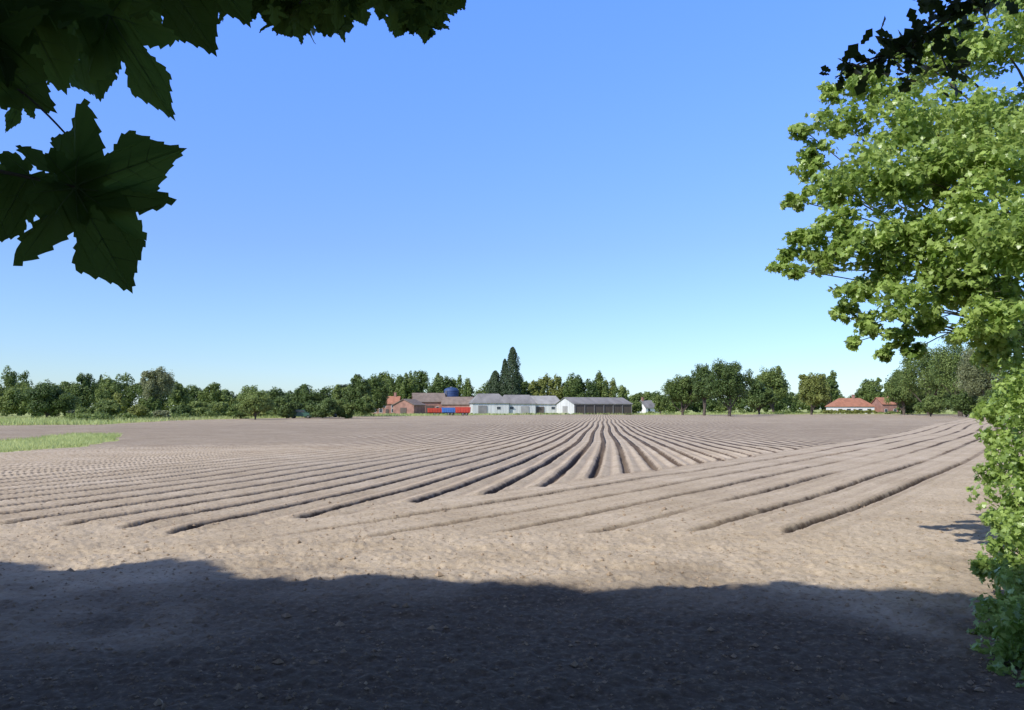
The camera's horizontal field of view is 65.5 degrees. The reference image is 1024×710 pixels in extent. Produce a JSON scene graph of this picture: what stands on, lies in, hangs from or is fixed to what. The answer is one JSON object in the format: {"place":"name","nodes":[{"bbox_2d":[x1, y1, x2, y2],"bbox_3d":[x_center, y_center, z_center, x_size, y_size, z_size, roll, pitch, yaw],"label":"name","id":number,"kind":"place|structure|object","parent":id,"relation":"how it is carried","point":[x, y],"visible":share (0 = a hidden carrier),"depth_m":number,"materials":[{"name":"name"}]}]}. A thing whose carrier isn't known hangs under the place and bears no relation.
{"place":"outdoors","nodes":[
{"label":"outdoors","id":0,"kind":"place"},
{"bbox_2d":[288,409,310,417],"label":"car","id":1,"kind":"object","parent":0,"point":[302,413],"visible":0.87,"depth_m":176.65,"materials":[{"name":"green paint"}]},
{"bbox_2d":[411,393,444,413],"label":"brick barn","id":2,"kind":"structure","parent":0,"point":[431,400],"depth_m":307.77,"materials":[{"name":"brown tile"}]},
{"bbox_2d":[0,409,1023,709],"bbox_3d":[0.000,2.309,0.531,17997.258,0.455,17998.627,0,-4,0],"label":"ploughed field ground","id":3,"kind":"structure","parent":0,"point":[472,477],"depth_m":11.45,"materials":[{"name":"soil"}]},
{"bbox_2d":[14,382,79,416],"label":"oak tree","id":4,"kind":"object","parent":3,"relation":"on","point":[45,399],"visible":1,"depth_m":147.94,"materials":[{"name":"green plant"}]},
{"bbox_2d":[74,407,89,414],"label":"hawthorn bush","id":5,"kind":"object","parent":3,"relation":"on","point":[82,410],"visible":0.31,"depth_m":143.97,"materials":[{"name":"green plant"}]},
{"bbox_2d":[88,399,121,416],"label":"hawthorn bush","id":6,"kind":"object","parent":3,"relation":"on","point":[111,407],"visible":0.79,"depth_m":138.96,"materials":[{"name":"green plant"}]},
{"bbox_2d":[124,404,149,417],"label":"hawthorn bush","id":7,"kind":"object","parent":3,"relation":"on","point":[137,410],"visible":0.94,"depth_m":141.04,"materials":[{"name":"green plant"}]},
{"bbox_2d":[138,366,174,401],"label":"birch tree","id":8,"kind":"object","parent":3,"relation":"on","point":[158,383],"visible":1,"depth_m":183.77,"materials":[{"name":"green plant"}]},
{"bbox_2d":[152,410,170,418],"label":"hawthorn bush","id":9,"kind":"object","parent":3,"relation":"on","point":[162,413],"visible":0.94,"depth_m":148.87,"materials":[{"name":"green plant"}]},
{"bbox_2d":[170,404,192,413],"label":"hawthorn bush","id":10,"kind":"object","parent":3,"relation":"on","point":[183,408],"visible":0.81,"depth_m":168.60,"materials":[{"name":"green plant"}]},
{"bbox_2d":[0,0,465,293],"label":"overhanging sycamore","id":11,"kind":"object","parent":3,"relation":"on","point":[89,194],"visible":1,"depth_m":1.02,"materials":[{"name":"green plant"}]},
{"bbox_2d":[234,387,274,419],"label":"hawthorn tree","id":12,"kind":"object","parent":3,"relation":"on","point":[255,402],"visible":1,"depth_m":158.31,"materials":[{"name":"green plant"}]},
{"bbox_2d":[373,392,400,413],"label":"brick farmhouse","id":13,"kind":"object","parent":3,"relation":"on","point":[388,406],"visible":0.4,"depth_m":300.36,"materials":[{"name":"tile"}]},
{"bbox_2d":[392,399,426,413],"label":"brick barn","id":14,"kind":"structure","parent":3,"relation":"on","point":[411,406],"depth_m":286.52,"materials":[{"name":"brick"}]},
{"bbox_2d":[400,408,406,412],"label":"gable door","id":15,"kind":"structure","parent":14,"relation":"in","point":[402,410],"depth_m":285.85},
{"bbox_2d":[427,408,441,414],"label":"farm trailer","id":16,"kind":"object","parent":3,"relation":"on","point":[438,411],"visible":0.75,"depth_m":264.18,"materials":[{"name":"red paint"}]},
{"bbox_2d":[442,407,455,414],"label":"farm trailer","id":17,"kind":"object","parent":3,"relation":"on","point":[450,411],"visible":0.84,"depth_m":260.18,"materials":[{"name":"blue paint"}]},
{"bbox_2d":[444,386,458,396],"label":"grain silo","id":18,"kind":"object","parent":3,"relation":"on","point":[451,391],"visible":0.42,"depth_m":313.21,"materials":[{"name":"blue metal"}]},
{"bbox_2d":[441,397,473,413],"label":"cart shed","id":19,"kind":"structure","parent":3,"relation":"on","point":[450,402],"depth_m":302.27,"materials":[{"name":"brick"}]},
{"bbox_2d":[455,407,470,414],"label":"farm trailer","id":20,"kind":"object","parent":3,"relation":"on","point":[464,410],"visible":1,"depth_m":258.15,"materials":[{"name":"red paint"}]},
{"bbox_2d":[0,412,957,451],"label":"rough grass","id":21,"kind":"structure","parent":3,"relation":"on","point":[64,442],"depth_m":112.38,"materials":[{"name":"green plant"}]},
{"bbox_2d":[469,394,509,413],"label":"white shed","id":22,"kind":"structure","parent":3,"relation":"on","point":[489,403],"depth_m":294.05,"materials":[{"name":"clear wood"}]},
{"bbox_2d":[478,406,486,413],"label":"door","id":23,"kind":"structure","parent":22,"relation":"in","point":[481,409],"depth_m":292.70,"materials":[{"name":"grey metal"}]},
{"bbox_2d":[0,365,985,418],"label":"distant treeline","id":24,"kind":"object","parent":3,"relation":"on","point":[363,396],"visible":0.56,"depth_m":214.55,"materials":[{"name":"green plant"}]},
{"bbox_2d":[485,370,501,394],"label":"lombardy poplar","id":25,"kind":"object","parent":3,"relation":"on","point":[494,379],"visible":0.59,"depth_m":328.24,"materials":[{"name":"green plant"}]},
{"bbox_2d":[499,359,510,396],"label":"lombardy poplar","id":26,"kind":"object","parent":3,"relation":"on","point":[502,385],"visible":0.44,"depth_m":326.97,"materials":[{"name":"green plant"}]},
{"bbox_2d":[0,499,1020,709],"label":"soil clods","id":27,"kind":"object","parent":3,"relation":"on","point":[159,701],"visible":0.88,"depth_m":7.58,"materials":[{"name":"brown soil"}]},
{"bbox_2d":[502,347,522,394],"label":"lombardy poplar","id":28,"kind":"object","parent":3,"relation":"on","point":[514,388],"visible":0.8,"depth_m":323.66,"materials":[{"name":"green plant"}]},
{"bbox_2d":[64,410,973,421],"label":"scrub undergrowth","id":29,"kind":"object","parent":3,"relation":"on","point":[94,416],"visible":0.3,"depth_m":170.58,"materials":[{"name":"green plant"}]},
{"bbox_2d":[503,395,536,414],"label":"white shed","id":30,"kind":"structure","parent":3,"relation":"on","point":[519,404],"depth_m":297.14,"materials":[{"name":"clear wood"}]},
{"bbox_2d":[521,406,528,413],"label":"door","id":31,"kind":"structure","parent":30,"relation":"in","point":[525,409],"depth_m":296.55,"materials":[{"name":"grey metal"}]},
{"bbox_2d":[531,396,559,413],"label":"white shed","id":32,"kind":"structure","parent":3,"relation":"on","point":[545,404],"depth_m":299.95,"materials":[{"name":"clear wood"}]},
{"bbox_2d":[536,407,543,412],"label":"door","id":33,"kind":"structure","parent":32,"relation":"in","point":[538,409],"depth_m":298.84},
{"bbox_2d":[556,397,632,414],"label":"livestock barn","id":34,"kind":"structure","parent":3,"relation":"on","point":[594,405],"depth_m":294.39,"materials":[{"name":"grey metal"}]},
{"bbox_2d":[563,406,567,413],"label":"gable door","id":35,"kind":"structure","parent":34,"relation":"in","point":[565,408],"depth_m":293.42,"materials":[{"name":"grey metal"}]},
{"bbox_2d":[630,400,642,412],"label":"hawthorn bush","id":36,"kind":"object","parent":3,"relation":"on","point":[636,406],"visible":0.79,"depth_m":307.94,"materials":[{"name":"green plant"}]},
{"bbox_2d":[638,397,658,412],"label":"cottage","id":37,"kind":"structure","parent":3,"relation":"on","point":[648,405],"depth_m":376.35,"materials":[{"name":"brick"}]},
{"bbox_2d":[651,394,668,413],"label":"hawthorn bush","id":38,"kind":"object","parent":3,"relation":"on","point":[661,402],"visible":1,"depth_m":298.23,"materials":[{"name":"green plant"}]},
{"bbox_2d":[660,374,701,414],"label":"sycamore tree","id":39,"kind":"object","parent":3,"relation":"on","point":[679,388],"visible":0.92,"depth_m":277.50,"materials":[{"name":"green plant"}]},
{"bbox_2d":[691,363,713,415],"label":"oak tree","id":40,"kind":"object","parent":3,"relation":"on","point":[699,374],"visible":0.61,"depth_m":260.85,"materials":[{"name":"green plant"}]},
{"bbox_2d":[701,357,755,415],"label":"oak tree","id":41,"kind":"object","parent":3,"relation":"on","point":[727,382],"visible":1,"depth_m":232.91,"materials":[{"name":"green plant"}]},
{"bbox_2d":[741,378,778,413],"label":"sycamore tree","id":42,"kind":"object","parent":3,"relation":"on","point":[759,397],"visible":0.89,"depth_m":296.37,"materials":[{"name":"green plant"}]},
{"bbox_2d":[755,365,790,411],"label":"lime tree","id":43,"kind":"object","parent":3,"relation":"on","point":[777,383],"visible":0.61,"depth_m":327.48,"materials":[{"name":"green plant"}]},
{"bbox_2d":[798,372,831,414],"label":"maple tree","id":44,"kind":"object","parent":3,"relation":"on","point":[812,389],"visible":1,"depth_m":282.11,"materials":[{"name":"green plant"}]},
{"bbox_2d":[823,370,840,404],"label":"ash tree","id":45,"kind":"object","parent":3,"relation":"on","point":[832,382],"visible":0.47,"depth_m":357.43,"materials":[{"name":"green plant"}]},
{"bbox_2d":[822,409,877,413],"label":"garden hedge","id":46,"kind":"object","parent":3,"relation":"on","point":[869,411],"visible":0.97,"depth_m":316.84,"materials":[{"name":"green plant"}]},
{"bbox_2d":[826,407,873,413],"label":"walls","id":47,"kind":"structure","parent":3,"relation":"on","point":[846,408],"depth_m":329.76,"materials":[{"name":"white paint"}]},
{"bbox_2d":[825,398,875,406],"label":"roof","id":48,"kind":"structure","parent":47,"relation":"on","point":[848,402],"depth_m":331.75,"materials":[{"name":"red tile"}]},
{"bbox_2d":[856,377,882,402],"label":"ash tree","id":49,"kind":"object","parent":3,"relation":"on","point":[869,391],"visible":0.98,"depth_m":367.82,"materials":[{"name":"green plant"}]},
{"bbox_2d":[872,399,897,412],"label":"walls","id":50,"kind":"structure","parent":3,"relation":"on","point":[879,407],"depth_m":330.69,"materials":[{"name":"brick"}]},
{"bbox_2d":[871,397,896,404],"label":"roof","id":51,"kind":"structure","parent":50,"relation":"on","point":[881,400],"depth_m":331.41,"materials":[{"name":"red tile"}]},
{"bbox_2d":[765,0,1023,363],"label":"sycamore tree","id":52,"kind":"object","parent":3,"relation":"on","point":[968,149],"visible":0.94,"depth_m":11.03,"materials":[{"name":"green plant"}]},
{"bbox_2d":[883,367,919,414],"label":"sycamore tree","id":53,"kind":"object","parent":3,"relation":"on","point":[892,392],"visible":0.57,"depth_m":288.29,"materials":[{"name":"green plant"}]},
{"bbox_2d":[819,0,1018,97],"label":"overhanging oak","id":54,"kind":"object","parent":3,"relation":"on","point":[909,43],"visible":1,"depth_m":3.59,"materials":[{"name":"green plant"}]},
{"bbox_2d":[887,341,953,415],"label":"oak tree","id":55,"kind":"object","parent":3,"relation":"on","point":[925,385],"visible":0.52,"depth_m":253.92,"materials":[{"name":"green plant"}]},
{"bbox_2d":[912,393,945,416],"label":"hawthorn bush","id":56,"kind":"object","parent":3,"relation":"on","point":[931,405],"visible":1,"depth_m":217.65,"materials":[{"name":"green plant"}]},
{"bbox_2d":[926,326,975,415],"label":"oak tree","id":57,"kind":"object","parent":3,"relation":"on","point":[946,366],"visible":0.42,"depth_m":224.16,"materials":[{"name":"green plant"}]},
{"bbox_2d":[946,392,978,416],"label":"hawthorn bush","id":58,"kind":"object","parent":3,"relation":"on","point":[963,403],"visible":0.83,"depth_m":197.72,"materials":[{"name":"green plant"}]},
{"bbox_2d":[955,346,1012,417],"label":"ash tree","id":59,"kind":"object","parent":3,"relation":"on","point":[974,379],"visible":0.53,"depth_m":188.78,"materials":[{"name":"green plant"}]},
{"bbox_2d":[977,388,1002,402],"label":"hawthorn bush","id":60,"kind":"object","parent":3,"relation":"on","point":[985,396],"visible":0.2,"depth_m":179.62,"materials":[{"name":"green plant"}]},
{"bbox_2d":[965,325,1023,687],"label":"hawthorn hedge","id":61,"kind":"object","parent":3,"relation":"on","point":[1002,567],"visible":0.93,"depth_m":9.50,"materials":[{"name":"green plant"}]},
{"bbox_2d":[0,0,1023,408],"label":"sky","id":62,"kind":"structure","parent":0,"point":[583,188],"materials":[{"name":"blue"}]}
]}

